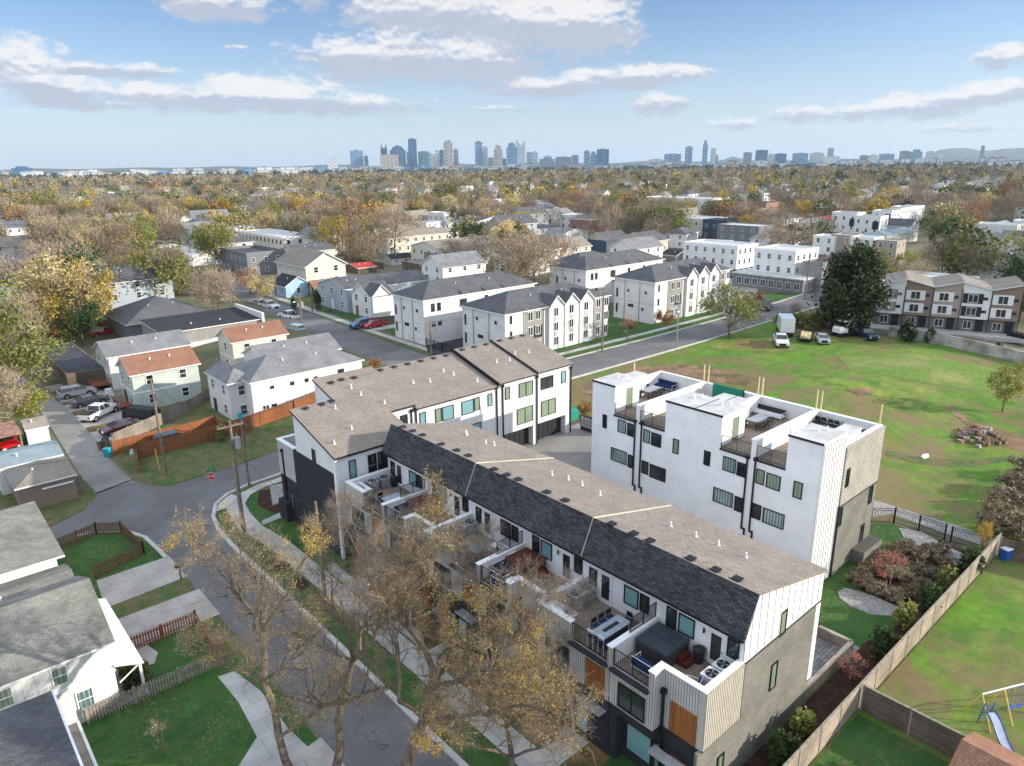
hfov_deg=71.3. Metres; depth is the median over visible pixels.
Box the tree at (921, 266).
[898,254,941,273]
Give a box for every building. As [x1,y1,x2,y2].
[20,171,35,176]
[30,171,43,174]
[58,171,73,179]
[82,171,95,175]
[133,169,147,175]
[148,169,157,174]
[157,170,168,174]
[173,168,185,175]
[191,171,204,175]
[220,245,283,275]
[222,168,234,176]
[237,228,301,248]
[243,167,253,175]
[257,166,272,174]
[281,166,297,175]
[316,167,324,172]
[394,165,403,172]
[414,165,429,171]
[449,165,461,172]
[453,215,492,234]
[461,166,478,171]
[488,165,503,171]
[515,164,527,171]
[566,164,581,169]
[586,165,600,169]
[610,165,622,169]
[645,163,661,166]
[646,196,727,211]
[654,162,661,167]
[683,239,757,277]
[690,162,701,165]
[707,200,779,212]
[717,222,773,241]
[718,156,742,160]
[726,160,738,167]
[731,244,818,293]
[741,163,754,167]
[756,160,767,166]
[772,200,821,212]
[802,215,831,229]
[802,258,833,291]
[816,162,826,166]
[840,160,850,165]
[848,160,856,165]
[856,159,870,166]
[864,227,918,242]
[884,159,892,165]
[901,158,910,163]
[915,158,923,163]
[930,158,941,165]
[987,157,1000,160]
[988,158,993,166]
[994,161,1003,166]
[999,157,1006,163]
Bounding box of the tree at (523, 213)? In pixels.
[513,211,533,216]
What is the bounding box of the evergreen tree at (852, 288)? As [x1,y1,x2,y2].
[806,232,900,336]
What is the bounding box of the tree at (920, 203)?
[912,199,931,213]
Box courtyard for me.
[522,423,591,472]
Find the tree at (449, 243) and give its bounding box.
[436,239,461,253]
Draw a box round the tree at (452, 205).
[443,197,471,221]
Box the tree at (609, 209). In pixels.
[593,202,619,226]
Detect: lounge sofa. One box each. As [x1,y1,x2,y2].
[394,502,412,517]
[489,558,512,577]
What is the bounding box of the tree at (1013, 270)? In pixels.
[988,247,1023,322]
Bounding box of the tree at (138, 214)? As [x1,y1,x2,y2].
[114,211,157,241]
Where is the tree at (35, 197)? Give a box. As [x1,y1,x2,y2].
[19,185,62,210]
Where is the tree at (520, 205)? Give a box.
[514,198,530,206]
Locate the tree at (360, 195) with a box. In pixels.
[355,190,374,203]
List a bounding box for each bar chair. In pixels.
[587,628,597,645]
[591,616,600,629]
[597,635,608,655]
[598,612,607,623]
[605,607,614,618]
[625,610,632,620]
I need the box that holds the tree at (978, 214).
[959,197,994,223]
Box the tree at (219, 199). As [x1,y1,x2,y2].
[210,195,236,212]
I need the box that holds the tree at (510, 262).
[486,233,561,285]
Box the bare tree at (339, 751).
[214,529,470,765]
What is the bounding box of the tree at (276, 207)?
[254,202,285,228]
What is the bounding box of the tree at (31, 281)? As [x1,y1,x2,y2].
[5,256,62,306]
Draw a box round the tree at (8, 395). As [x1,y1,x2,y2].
[0,360,32,422]
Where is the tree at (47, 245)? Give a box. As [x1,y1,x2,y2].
[31,237,73,256]
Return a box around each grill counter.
[354,481,371,499]
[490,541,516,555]
[549,600,577,628]
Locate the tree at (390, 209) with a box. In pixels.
[381,202,395,222]
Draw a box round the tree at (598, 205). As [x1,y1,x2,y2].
[590,199,604,211]
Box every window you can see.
[0,686,15,710]
[50,664,69,687]
[75,686,95,711]
[134,281,139,286]
[136,292,141,297]
[145,374,154,384]
[148,393,157,403]
[178,368,186,378]
[181,386,189,396]
[211,378,214,388]
[221,384,225,394]
[224,403,227,414]
[237,384,244,395]
[240,404,246,414]
[243,342,249,349]
[262,404,269,410]
[271,402,277,407]
[291,492,294,509]
[311,448,315,462]
[313,267,318,272]
[348,459,356,478]
[351,505,364,528]
[367,453,376,472]
[377,451,387,469]
[390,460,394,474]
[390,530,402,550]
[400,414,407,422]
[408,470,416,486]
[417,474,422,488]
[419,411,425,422]
[431,303,434,311]
[432,483,437,497]
[434,561,450,589]
[435,408,441,422]
[437,302,440,310]
[438,485,446,502]
[442,404,453,420]
[451,611,456,633]
[457,616,467,640]
[461,399,473,415]
[462,496,468,511]
[473,422,481,428]
[474,397,479,410]
[475,506,481,523]
[486,595,505,624]
[487,393,492,406]
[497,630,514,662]
[500,518,510,536]
[505,386,509,399]
[509,315,512,324]
[511,525,518,542]
[517,405,532,424]
[519,380,532,397]
[528,311,532,320]
[528,326,532,335]
[532,534,539,553]
[535,310,540,319]
[540,539,551,560]
[541,375,552,389]
[541,397,555,416]
[546,634,568,671]
[554,307,558,316]
[554,322,558,330]
[554,336,558,345]
[561,370,565,383]
[565,697,573,722]
[569,304,573,313]
[569,318,573,327]
[569,332,573,341]
[574,556,582,574]
[575,702,588,733]
[583,329,587,338]
[584,301,588,310]
[584,315,587,324]
[589,566,596,587]
[595,326,599,334]
[596,298,600,307]
[596,312,599,320]
[602,414,606,428]
[604,297,608,305]
[604,311,607,318]
[604,324,607,332]
[610,447,626,464]
[617,419,625,433]
[617,682,645,723]
[623,584,638,609]
[625,721,651,765]
[627,422,633,436]
[627,454,632,467]
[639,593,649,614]
[641,460,648,474]
[643,429,649,443]
[649,464,665,482]
[651,432,661,447]
[653,740,662,765]
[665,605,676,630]
[671,282,674,289]
[672,438,678,454]
[678,612,694,639]
[703,450,710,466]
[712,487,733,507]
[717,751,724,765]
[722,456,735,473]
[726,637,739,660]
[734,496,742,512]
[736,276,741,283]
[736,461,745,477]
[744,277,748,284]
[751,503,761,520]
[752,278,757,285]
[755,468,764,485]
[760,279,765,286]
[762,507,784,529]
[765,472,780,491]
[768,280,773,287]
[769,660,778,691]
[776,281,781,288]
[779,608,787,637]
[785,282,790,289]
[792,480,802,499]
[793,283,799,290]
[838,507,843,526]
[845,468,850,487]
[859,523,864,542]
[867,485,873,504]
[879,315,887,322]
[881,302,891,309]
[906,317,914,322]
[908,304,918,311]
[910,291,920,298]
[934,319,942,326]
[936,305,946,313]
[938,293,949,300]
[962,321,971,328]
[965,307,976,315]
[968,294,978,302]
[991,323,1001,330]
[995,309,1006,317]
[997,296,1008,304]
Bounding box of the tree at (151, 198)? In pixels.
[146,195,162,208]
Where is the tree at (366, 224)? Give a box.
[346,211,393,257]
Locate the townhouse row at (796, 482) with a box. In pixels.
[591,371,885,580]
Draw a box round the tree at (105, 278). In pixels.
[54,255,121,326]
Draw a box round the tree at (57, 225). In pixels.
[36,215,75,236]
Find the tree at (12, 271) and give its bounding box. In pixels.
[1,264,38,287]
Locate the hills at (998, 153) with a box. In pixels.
[924,148,1023,157]
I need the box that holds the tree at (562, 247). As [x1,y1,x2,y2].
[546,236,568,257]
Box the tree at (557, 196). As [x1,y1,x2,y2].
[551,189,567,205]
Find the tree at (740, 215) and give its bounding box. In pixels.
[733,208,763,222]
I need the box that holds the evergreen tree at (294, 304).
[290,294,297,311]
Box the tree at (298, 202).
[283,196,312,210]
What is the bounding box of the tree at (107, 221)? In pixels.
[104,212,126,239]
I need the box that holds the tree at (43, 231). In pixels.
[27,215,76,242]
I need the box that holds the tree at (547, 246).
[499,229,564,282]
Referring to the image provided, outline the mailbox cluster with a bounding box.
[580,414,591,432]
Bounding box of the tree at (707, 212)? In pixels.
[702,199,724,216]
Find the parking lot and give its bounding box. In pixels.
[426,338,462,354]
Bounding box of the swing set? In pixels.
[963,683,1023,751]
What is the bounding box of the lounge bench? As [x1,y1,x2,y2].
[630,651,654,675]
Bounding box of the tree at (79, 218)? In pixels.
[56,209,95,226]
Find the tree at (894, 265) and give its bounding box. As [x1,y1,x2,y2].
[877,255,912,281]
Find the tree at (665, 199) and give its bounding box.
[642,194,679,212]
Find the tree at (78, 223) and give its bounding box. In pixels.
[52,218,94,236]
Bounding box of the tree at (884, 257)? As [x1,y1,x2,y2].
[843,239,901,276]
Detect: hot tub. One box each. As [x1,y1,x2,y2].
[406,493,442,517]
[505,547,550,579]
[635,622,694,668]
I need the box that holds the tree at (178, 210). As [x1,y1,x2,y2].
[169,208,191,218]
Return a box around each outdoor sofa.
[654,378,676,389]
[753,403,785,420]
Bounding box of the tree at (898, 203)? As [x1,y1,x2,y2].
[888,197,902,205]
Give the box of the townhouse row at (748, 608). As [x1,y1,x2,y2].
[345,423,827,765]
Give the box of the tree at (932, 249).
[913,227,980,272]
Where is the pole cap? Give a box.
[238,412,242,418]
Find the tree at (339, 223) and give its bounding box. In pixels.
[310,214,350,254]
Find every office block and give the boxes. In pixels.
[11,166,32,174]
[648,159,662,162]
[823,156,839,164]
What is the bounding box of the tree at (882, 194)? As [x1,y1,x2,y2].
[875,191,890,198]
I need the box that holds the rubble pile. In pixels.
[950,425,1007,447]
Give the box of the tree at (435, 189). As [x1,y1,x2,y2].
[427,179,462,201]
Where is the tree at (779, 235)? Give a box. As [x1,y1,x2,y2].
[751,227,799,245]
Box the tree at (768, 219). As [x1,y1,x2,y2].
[751,216,783,227]
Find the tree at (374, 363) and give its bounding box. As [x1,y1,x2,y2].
[367,358,380,367]
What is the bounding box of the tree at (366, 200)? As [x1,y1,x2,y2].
[354,194,372,209]
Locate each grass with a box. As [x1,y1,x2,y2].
[0,384,95,526]
[111,350,384,485]
[265,295,434,355]
[560,292,799,357]
[840,353,1016,390]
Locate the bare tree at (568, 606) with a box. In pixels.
[494,565,598,736]
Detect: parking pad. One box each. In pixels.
[46,383,63,391]
[56,388,103,402]
[64,397,116,411]
[75,408,129,427]
[90,430,148,441]
[372,324,394,330]
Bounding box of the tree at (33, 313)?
[0,289,57,387]
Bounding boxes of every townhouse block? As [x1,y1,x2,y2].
[390,271,537,344]
[458,282,610,349]
[552,249,664,303]
[612,258,732,323]
[869,270,1023,343]
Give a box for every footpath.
[134,645,157,668]
[218,671,307,765]
[262,513,281,524]
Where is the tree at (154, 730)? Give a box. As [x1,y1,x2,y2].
[146,718,169,755]
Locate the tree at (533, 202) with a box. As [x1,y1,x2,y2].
[519,194,538,206]
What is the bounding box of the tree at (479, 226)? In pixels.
[462,219,489,236]
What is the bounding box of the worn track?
[885,450,1015,465]
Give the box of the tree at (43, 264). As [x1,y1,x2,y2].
[0,246,96,337]
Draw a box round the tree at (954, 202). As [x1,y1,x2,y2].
[936,198,975,209]
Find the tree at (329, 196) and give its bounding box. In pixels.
[321,193,339,205]
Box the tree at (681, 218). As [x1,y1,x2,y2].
[643,200,696,232]
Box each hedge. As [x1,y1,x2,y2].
[773,310,785,320]
[793,311,804,328]
[797,309,820,330]
[817,310,828,327]
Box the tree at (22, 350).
[0,274,50,409]
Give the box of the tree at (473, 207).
[466,201,490,215]
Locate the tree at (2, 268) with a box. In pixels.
[0,252,21,284]
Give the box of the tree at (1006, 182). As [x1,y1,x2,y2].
[993,177,1023,195]
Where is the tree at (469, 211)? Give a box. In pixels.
[460,207,481,215]
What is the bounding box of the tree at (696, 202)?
[677,198,699,207]
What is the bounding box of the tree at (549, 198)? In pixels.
[538,191,560,204]
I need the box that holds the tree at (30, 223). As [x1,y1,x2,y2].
[20,217,39,239]
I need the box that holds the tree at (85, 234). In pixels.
[69,223,103,250]
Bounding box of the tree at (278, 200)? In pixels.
[269,198,302,212]
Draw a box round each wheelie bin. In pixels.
[96,440,105,450]
[101,436,108,446]
[102,447,110,456]
[1000,546,1013,560]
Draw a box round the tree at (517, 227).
[497,218,535,245]
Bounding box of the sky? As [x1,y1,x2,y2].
[0,0,1023,169]
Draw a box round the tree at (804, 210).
[792,199,812,217]
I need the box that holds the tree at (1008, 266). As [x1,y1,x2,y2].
[991,254,1023,279]
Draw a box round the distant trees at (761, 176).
[0,163,1023,286]
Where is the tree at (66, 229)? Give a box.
[52,223,92,254]
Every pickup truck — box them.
[0,436,21,450]
[76,402,119,421]
[258,300,280,308]
[277,309,299,318]
[759,299,771,310]
[773,333,788,347]
[850,326,879,340]
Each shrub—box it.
[115,665,134,677]
[120,669,140,695]
[135,659,153,682]
[213,423,228,440]
[576,398,591,415]
[621,318,638,327]
[657,309,675,325]
[743,289,763,306]
[763,727,801,765]
[786,706,817,743]
[845,570,869,588]
[850,565,873,577]
[853,573,878,588]
[857,557,883,572]
[866,579,891,597]
[867,624,901,660]
[872,549,892,564]
[874,564,899,579]
[883,543,909,554]
[883,586,909,603]
[887,554,909,567]
[890,598,919,632]
[891,565,915,580]
[894,537,921,551]
[895,582,920,599]
[897,319,917,341]
[905,559,929,575]
[906,546,931,561]
[907,573,933,588]
[915,582,943,610]
[917,541,942,554]
[920,565,941,580]
[923,327,936,342]
[931,540,955,554]
[932,552,958,567]
[935,564,958,588]
[955,546,987,573]
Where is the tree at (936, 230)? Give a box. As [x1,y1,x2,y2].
[915,206,961,241]
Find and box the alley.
[1,370,133,491]
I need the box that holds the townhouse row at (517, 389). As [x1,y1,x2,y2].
[276,333,573,558]
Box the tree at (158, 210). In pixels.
[153,206,178,220]
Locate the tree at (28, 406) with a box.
[0,379,53,418]
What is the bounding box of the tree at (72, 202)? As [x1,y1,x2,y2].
[63,197,85,212]
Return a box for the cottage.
[269,273,308,297]
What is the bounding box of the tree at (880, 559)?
[872,550,909,586]
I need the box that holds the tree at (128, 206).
[117,202,144,212]
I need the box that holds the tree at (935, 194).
[921,191,951,209]
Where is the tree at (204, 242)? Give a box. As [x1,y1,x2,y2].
[182,215,241,269]
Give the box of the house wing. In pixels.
[204,361,247,419]
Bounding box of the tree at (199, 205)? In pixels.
[190,197,213,209]
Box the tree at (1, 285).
[0,279,33,333]
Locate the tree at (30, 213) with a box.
[24,208,40,219]
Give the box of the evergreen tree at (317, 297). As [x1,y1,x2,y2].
[312,287,322,311]
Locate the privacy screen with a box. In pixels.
[712,383,744,397]
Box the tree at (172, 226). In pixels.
[154,217,190,243]
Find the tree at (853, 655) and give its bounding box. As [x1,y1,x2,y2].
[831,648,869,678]
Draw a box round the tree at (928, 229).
[919,210,955,235]
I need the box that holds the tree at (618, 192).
[608,189,627,202]
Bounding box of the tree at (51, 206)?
[38,201,71,218]
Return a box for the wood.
[0,160,1023,179]
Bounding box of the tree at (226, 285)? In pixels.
[184,267,242,309]
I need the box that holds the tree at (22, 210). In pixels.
[7,203,36,220]
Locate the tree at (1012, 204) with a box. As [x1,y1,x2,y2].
[992,196,1023,220]
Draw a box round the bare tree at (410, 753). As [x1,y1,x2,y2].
[298,465,611,765]
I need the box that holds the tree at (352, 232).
[338,216,365,253]
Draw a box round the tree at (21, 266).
[3,258,39,280]
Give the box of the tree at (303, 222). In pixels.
[296,212,325,229]
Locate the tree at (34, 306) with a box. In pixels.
[11,290,62,322]
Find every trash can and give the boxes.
[390,475,397,486]
[692,644,705,664]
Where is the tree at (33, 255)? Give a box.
[1,240,93,278]
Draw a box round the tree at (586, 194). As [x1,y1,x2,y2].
[580,191,600,202]
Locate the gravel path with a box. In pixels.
[873,500,993,546]
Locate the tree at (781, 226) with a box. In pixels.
[768,213,821,245]
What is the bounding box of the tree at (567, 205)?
[556,199,576,210]
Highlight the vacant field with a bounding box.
[571,322,1023,538]
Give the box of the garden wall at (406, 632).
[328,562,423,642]
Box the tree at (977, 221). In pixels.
[959,214,979,229]
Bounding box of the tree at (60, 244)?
[14,236,98,262]
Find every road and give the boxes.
[50,272,808,765]
[759,292,824,312]
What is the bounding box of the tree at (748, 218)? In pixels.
[738,213,758,222]
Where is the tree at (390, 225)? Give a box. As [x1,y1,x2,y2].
[363,203,424,252]
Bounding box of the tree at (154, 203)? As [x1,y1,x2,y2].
[142,199,164,215]
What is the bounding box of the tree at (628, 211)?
[616,204,647,231]
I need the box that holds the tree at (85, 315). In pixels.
[41,284,104,345]
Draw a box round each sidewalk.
[216,494,236,510]
[226,477,557,765]
[267,294,426,350]
[558,305,748,354]
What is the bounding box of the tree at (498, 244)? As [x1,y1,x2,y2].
[475,229,533,274]
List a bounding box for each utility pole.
[150,378,167,473]
[217,420,245,533]
[233,463,242,531]
[240,419,250,486]
[293,294,302,321]
[309,285,312,311]
[314,501,327,609]
[424,321,435,355]
[599,288,608,351]
[676,302,679,347]
[804,254,809,298]
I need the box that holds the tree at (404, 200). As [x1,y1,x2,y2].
[392,195,414,205]
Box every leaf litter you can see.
[44,380,151,449]
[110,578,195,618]
[203,616,247,661]
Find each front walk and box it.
[343,575,377,592]
[429,639,465,661]
[540,727,588,765]
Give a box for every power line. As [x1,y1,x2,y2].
[3,434,228,468]
[152,382,227,423]
[157,398,230,444]
[231,325,428,424]
[234,450,312,507]
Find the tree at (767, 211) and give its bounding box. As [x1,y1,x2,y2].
[751,205,794,224]
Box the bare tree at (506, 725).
[397,626,600,765]
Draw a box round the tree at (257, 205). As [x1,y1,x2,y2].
[253,199,265,209]
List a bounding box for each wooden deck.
[87,377,112,388]
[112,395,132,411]
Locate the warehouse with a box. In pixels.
[159,245,214,265]
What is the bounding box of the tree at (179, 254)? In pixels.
[142,236,190,295]
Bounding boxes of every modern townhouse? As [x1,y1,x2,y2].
[812,234,836,258]
[830,211,865,233]
[831,232,863,255]
[849,235,883,252]
[853,214,888,233]
[872,209,900,217]
[875,238,906,266]
[883,207,909,218]
[892,205,917,218]
[913,205,924,225]
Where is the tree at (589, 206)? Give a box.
[575,192,619,220]
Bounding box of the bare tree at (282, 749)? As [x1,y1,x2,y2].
[156,498,385,765]
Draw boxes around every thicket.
[974,509,1016,537]
[978,496,1017,516]
[987,485,1023,503]
[991,470,1023,495]
[996,508,1023,534]
[1000,468,1023,489]
[1001,493,1023,512]
[1005,514,1023,541]
[1007,456,1023,471]
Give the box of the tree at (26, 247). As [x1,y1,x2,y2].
[7,232,62,253]
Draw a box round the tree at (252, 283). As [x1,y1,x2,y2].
[245,274,276,298]
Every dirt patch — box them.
[573,364,757,395]
[795,322,878,337]
[845,387,874,395]
[940,403,1023,451]
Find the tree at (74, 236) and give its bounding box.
[63,233,92,245]
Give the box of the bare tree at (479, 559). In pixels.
[438,516,509,679]
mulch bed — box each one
[257,489,279,512]
[267,557,290,570]
[287,576,311,590]
[331,563,610,765]
[742,563,968,765]
[845,539,965,606]
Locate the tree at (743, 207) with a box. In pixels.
[726,198,771,222]
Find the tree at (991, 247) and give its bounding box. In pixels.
[950,236,1010,278]
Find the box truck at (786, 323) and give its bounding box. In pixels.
[776,313,795,336]
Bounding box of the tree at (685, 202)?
[677,197,693,207]
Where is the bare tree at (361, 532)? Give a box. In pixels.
[322,489,423,600]
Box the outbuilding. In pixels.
[0,440,63,494]
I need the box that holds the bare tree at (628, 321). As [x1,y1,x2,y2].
[617,313,635,341]
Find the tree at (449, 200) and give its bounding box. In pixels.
[438,194,461,215]
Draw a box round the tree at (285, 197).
[272,195,295,210]
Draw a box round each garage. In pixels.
[4,456,78,507]
[39,342,105,385]
[382,252,410,264]
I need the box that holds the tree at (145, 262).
[120,238,197,295]
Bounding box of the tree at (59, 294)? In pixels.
[31,278,89,335]
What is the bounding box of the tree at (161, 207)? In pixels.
[152,201,172,214]
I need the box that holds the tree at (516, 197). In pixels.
[503,192,522,207]
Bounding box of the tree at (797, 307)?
[788,300,801,313]
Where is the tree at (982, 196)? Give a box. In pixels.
[968,191,998,209]
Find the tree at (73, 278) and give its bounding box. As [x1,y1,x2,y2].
[36,264,97,304]
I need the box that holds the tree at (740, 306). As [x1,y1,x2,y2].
[694,282,769,337]
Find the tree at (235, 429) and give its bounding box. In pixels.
[228,416,254,443]
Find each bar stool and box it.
[812,415,819,424]
[818,417,825,424]
[825,419,833,427]
[831,420,839,427]
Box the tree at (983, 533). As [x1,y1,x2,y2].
[976,519,993,551]
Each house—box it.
[0,211,19,220]
[0,220,30,235]
[0,236,23,254]
[0,252,53,278]
[0,287,42,332]
[0,501,64,583]
[0,563,74,600]
[0,576,147,725]
[0,690,97,765]
[90,262,174,309]
[92,329,191,389]
[97,193,120,199]
[102,295,205,336]
[104,212,148,220]
[115,346,201,406]
[119,185,135,190]
[138,303,264,346]
[174,220,228,246]
[178,215,191,221]
[183,217,224,222]
[188,209,229,218]
[197,235,254,263]
[215,320,288,365]
[230,225,263,235]
[232,345,363,415]
[235,204,260,211]
[240,332,341,360]
[248,194,265,202]
[274,247,347,280]
[280,210,310,222]
[280,242,335,255]
[294,226,344,254]
[306,278,327,295]
[316,269,430,312]
[320,190,342,196]
[349,280,393,317]
[366,223,394,236]
[374,227,457,253]
[390,223,427,230]
[396,209,428,223]
[409,235,499,263]
[415,187,432,193]
[419,250,487,279]
[423,220,444,227]
[428,211,455,228]
[485,180,495,185]
[486,213,538,233]
[489,187,503,193]
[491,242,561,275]
[509,206,548,223]
[527,199,552,204]
[531,204,554,210]
[537,224,564,234]
[544,227,588,240]
[545,236,592,257]
[548,207,573,222]
[550,251,600,283]
[560,213,582,227]
[568,212,615,233]
[574,184,588,191]
[586,230,625,252]
[590,190,609,196]
[608,236,664,256]
[618,230,669,250]
[654,191,670,195]
[661,227,699,247]
[673,207,701,215]
[673,215,727,235]
[679,190,700,196]
[696,192,713,196]
[702,218,739,238]
[733,193,749,200]
[748,228,800,246]
[760,193,770,200]
[767,212,802,225]
[814,202,847,216]
[849,195,874,210]
[854,189,871,194]
[870,184,878,191]
[887,218,918,229]
[892,176,909,183]
[907,270,979,277]
[922,186,942,192]
[939,249,1011,273]
[943,178,953,185]
[949,732,1023,765]
[960,253,1023,279]
[973,222,1023,236]
[977,231,1001,245]
[990,179,1003,185]
[998,230,1023,255]
[1012,207,1023,219]
[1013,219,1023,222]
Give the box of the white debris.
[921,453,928,458]
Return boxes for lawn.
[57,533,317,765]
[217,486,637,765]
[252,414,579,489]
[266,289,327,308]
[319,307,394,333]
[553,307,722,352]
[607,317,660,336]
[807,524,904,699]
[896,250,939,272]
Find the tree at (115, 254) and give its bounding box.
[104,243,143,265]
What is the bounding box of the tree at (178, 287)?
[173,267,199,294]
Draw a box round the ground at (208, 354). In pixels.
[0,162,1023,765]
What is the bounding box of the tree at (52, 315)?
[30,295,75,341]
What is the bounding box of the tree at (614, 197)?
[605,192,624,203]
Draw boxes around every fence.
[29,320,107,337]
[56,521,144,578]
[75,475,83,490]
[84,649,221,724]
[111,388,209,450]
[111,415,224,454]
[130,610,217,658]
[135,393,315,472]
[343,254,383,268]
[370,315,394,326]
[425,338,459,352]
[783,533,1001,765]
[859,684,966,757]
[871,507,947,539]
[997,536,1023,562]
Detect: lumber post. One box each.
[761,377,763,395]
[815,390,818,408]
[820,391,823,409]
[879,404,882,424]
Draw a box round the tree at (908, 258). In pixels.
[896,250,922,269]
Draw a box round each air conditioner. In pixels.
[365,478,378,491]
[377,474,390,488]
[450,523,466,539]
[462,518,477,535]
[566,587,585,609]
[577,582,595,603]
[700,665,720,685]
[711,657,731,671]
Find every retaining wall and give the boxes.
[804,625,853,701]
[888,325,1023,363]
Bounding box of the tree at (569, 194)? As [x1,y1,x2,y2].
[561,189,586,212]
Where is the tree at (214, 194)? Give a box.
[202,191,219,201]
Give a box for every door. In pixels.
[213,397,217,410]
[396,461,403,487]
[453,492,461,516]
[483,507,492,538]
[504,427,528,444]
[538,416,560,438]
[561,549,572,581]
[599,569,612,606]
[707,627,725,663]
[890,314,898,325]
[917,316,925,327]
[945,318,954,329]
[974,320,983,331]
[1003,322,1013,333]
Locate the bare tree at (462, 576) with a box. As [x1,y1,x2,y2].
[361,519,477,659]
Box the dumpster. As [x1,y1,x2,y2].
[571,406,578,421]
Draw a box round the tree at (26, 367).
[0,329,74,392]
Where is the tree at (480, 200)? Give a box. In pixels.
[474,195,493,207]
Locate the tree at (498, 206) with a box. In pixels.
[489,200,511,216]
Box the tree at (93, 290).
[20,264,113,340]
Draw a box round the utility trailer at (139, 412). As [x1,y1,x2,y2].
[123,404,160,419]
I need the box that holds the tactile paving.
[217,500,228,508]
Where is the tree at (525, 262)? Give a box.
[500,238,546,280]
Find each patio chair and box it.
[378,492,382,503]
[757,421,764,431]
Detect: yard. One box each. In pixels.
[810,534,1023,765]
[812,714,949,765]
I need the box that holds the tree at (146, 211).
[137,207,153,221]
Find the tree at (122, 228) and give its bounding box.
[92,218,154,257]
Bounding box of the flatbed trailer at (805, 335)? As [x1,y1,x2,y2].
[797,331,812,340]
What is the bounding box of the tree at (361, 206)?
[336,196,379,228]
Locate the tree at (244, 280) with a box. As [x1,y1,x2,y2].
[235,267,262,293]
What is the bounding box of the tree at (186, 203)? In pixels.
[180,198,198,210]
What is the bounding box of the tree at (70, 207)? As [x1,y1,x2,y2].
[54,201,87,217]
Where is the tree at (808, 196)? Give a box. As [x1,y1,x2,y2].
[793,191,823,209]
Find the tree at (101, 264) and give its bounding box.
[77,256,106,274]
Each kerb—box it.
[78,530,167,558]
[211,306,818,765]
[566,294,802,358]
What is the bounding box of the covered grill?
[103,388,114,395]
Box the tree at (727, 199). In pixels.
[708,193,740,217]
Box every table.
[381,492,401,502]
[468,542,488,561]
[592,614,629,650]
[640,385,660,398]
[746,414,768,429]
[816,415,842,425]
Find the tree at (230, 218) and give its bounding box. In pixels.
[218,214,241,225]
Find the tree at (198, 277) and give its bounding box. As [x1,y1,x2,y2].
[181,261,238,309]
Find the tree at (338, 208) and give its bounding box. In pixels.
[312,203,359,223]
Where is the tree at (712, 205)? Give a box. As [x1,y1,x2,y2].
[700,197,729,215]
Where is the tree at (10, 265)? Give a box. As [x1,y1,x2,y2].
[0,258,25,271]
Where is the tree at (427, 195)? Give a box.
[421,191,435,204]
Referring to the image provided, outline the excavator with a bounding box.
[830,315,856,337]
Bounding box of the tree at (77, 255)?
[22,242,102,321]
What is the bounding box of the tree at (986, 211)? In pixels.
[980,207,992,220]
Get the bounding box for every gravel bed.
[270,483,282,504]
[837,644,859,655]
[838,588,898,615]
[899,528,965,564]
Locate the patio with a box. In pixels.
[806,637,840,681]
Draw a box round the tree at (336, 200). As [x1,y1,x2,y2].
[327,196,341,206]
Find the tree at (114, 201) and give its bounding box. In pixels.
[93,196,121,213]
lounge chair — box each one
[491,574,508,589]
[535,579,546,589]
[686,675,703,684]
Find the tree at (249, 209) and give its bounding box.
[236,207,254,224]
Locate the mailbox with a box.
[174,562,182,578]
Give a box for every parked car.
[56,384,96,399]
[68,393,109,408]
[82,325,107,333]
[89,326,113,336]
[97,418,140,436]
[150,429,191,440]
[251,299,264,303]
[285,323,305,330]
[348,317,370,328]
[360,319,385,328]
[814,333,830,344]
[1006,331,1023,338]
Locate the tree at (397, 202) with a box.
[386,199,406,208]
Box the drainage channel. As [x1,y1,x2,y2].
[96,479,133,492]
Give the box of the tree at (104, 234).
[91,219,127,263]
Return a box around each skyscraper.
[327,157,337,169]
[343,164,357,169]
[350,150,363,167]
[364,155,368,165]
[380,143,386,154]
[380,154,398,169]
[390,145,405,166]
[408,138,416,169]
[418,151,429,164]
[429,153,433,168]
[433,150,439,167]
[439,149,443,166]
[443,140,452,165]
[453,149,458,165]
[475,141,482,165]
[482,146,487,165]
[488,157,493,165]
[494,145,502,164]
[506,143,516,166]
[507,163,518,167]
[516,140,524,163]
[526,152,531,164]
[532,151,537,167]
[539,158,553,168]
[555,156,570,167]
[571,155,578,164]
[584,150,589,165]
[590,151,596,164]
[596,149,608,164]
[664,154,680,164]
[684,146,692,166]
[702,140,707,165]
[710,148,715,164]
[743,152,751,163]
[755,150,767,160]
[768,154,774,164]
[775,153,786,164]
[792,153,807,163]
[809,152,823,162]
[827,143,833,155]
[859,155,868,158]
[869,154,877,163]
[878,153,894,162]
[899,151,910,163]
[910,149,922,162]
[924,151,935,161]
[936,153,943,162]
[979,145,984,161]
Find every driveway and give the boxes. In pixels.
[96,556,185,605]
[118,589,219,646]
[280,737,344,765]
[723,278,757,314]
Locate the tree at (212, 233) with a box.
[193,218,234,260]
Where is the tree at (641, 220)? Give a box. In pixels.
[634,210,650,231]
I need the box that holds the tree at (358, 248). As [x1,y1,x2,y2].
[349,233,389,260]
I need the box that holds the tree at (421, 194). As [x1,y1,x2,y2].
[411,189,431,204]
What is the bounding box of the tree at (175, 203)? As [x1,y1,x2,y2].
[164,198,186,209]
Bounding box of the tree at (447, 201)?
[439,193,458,211]
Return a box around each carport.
[0,420,22,445]
[402,259,423,271]
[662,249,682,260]

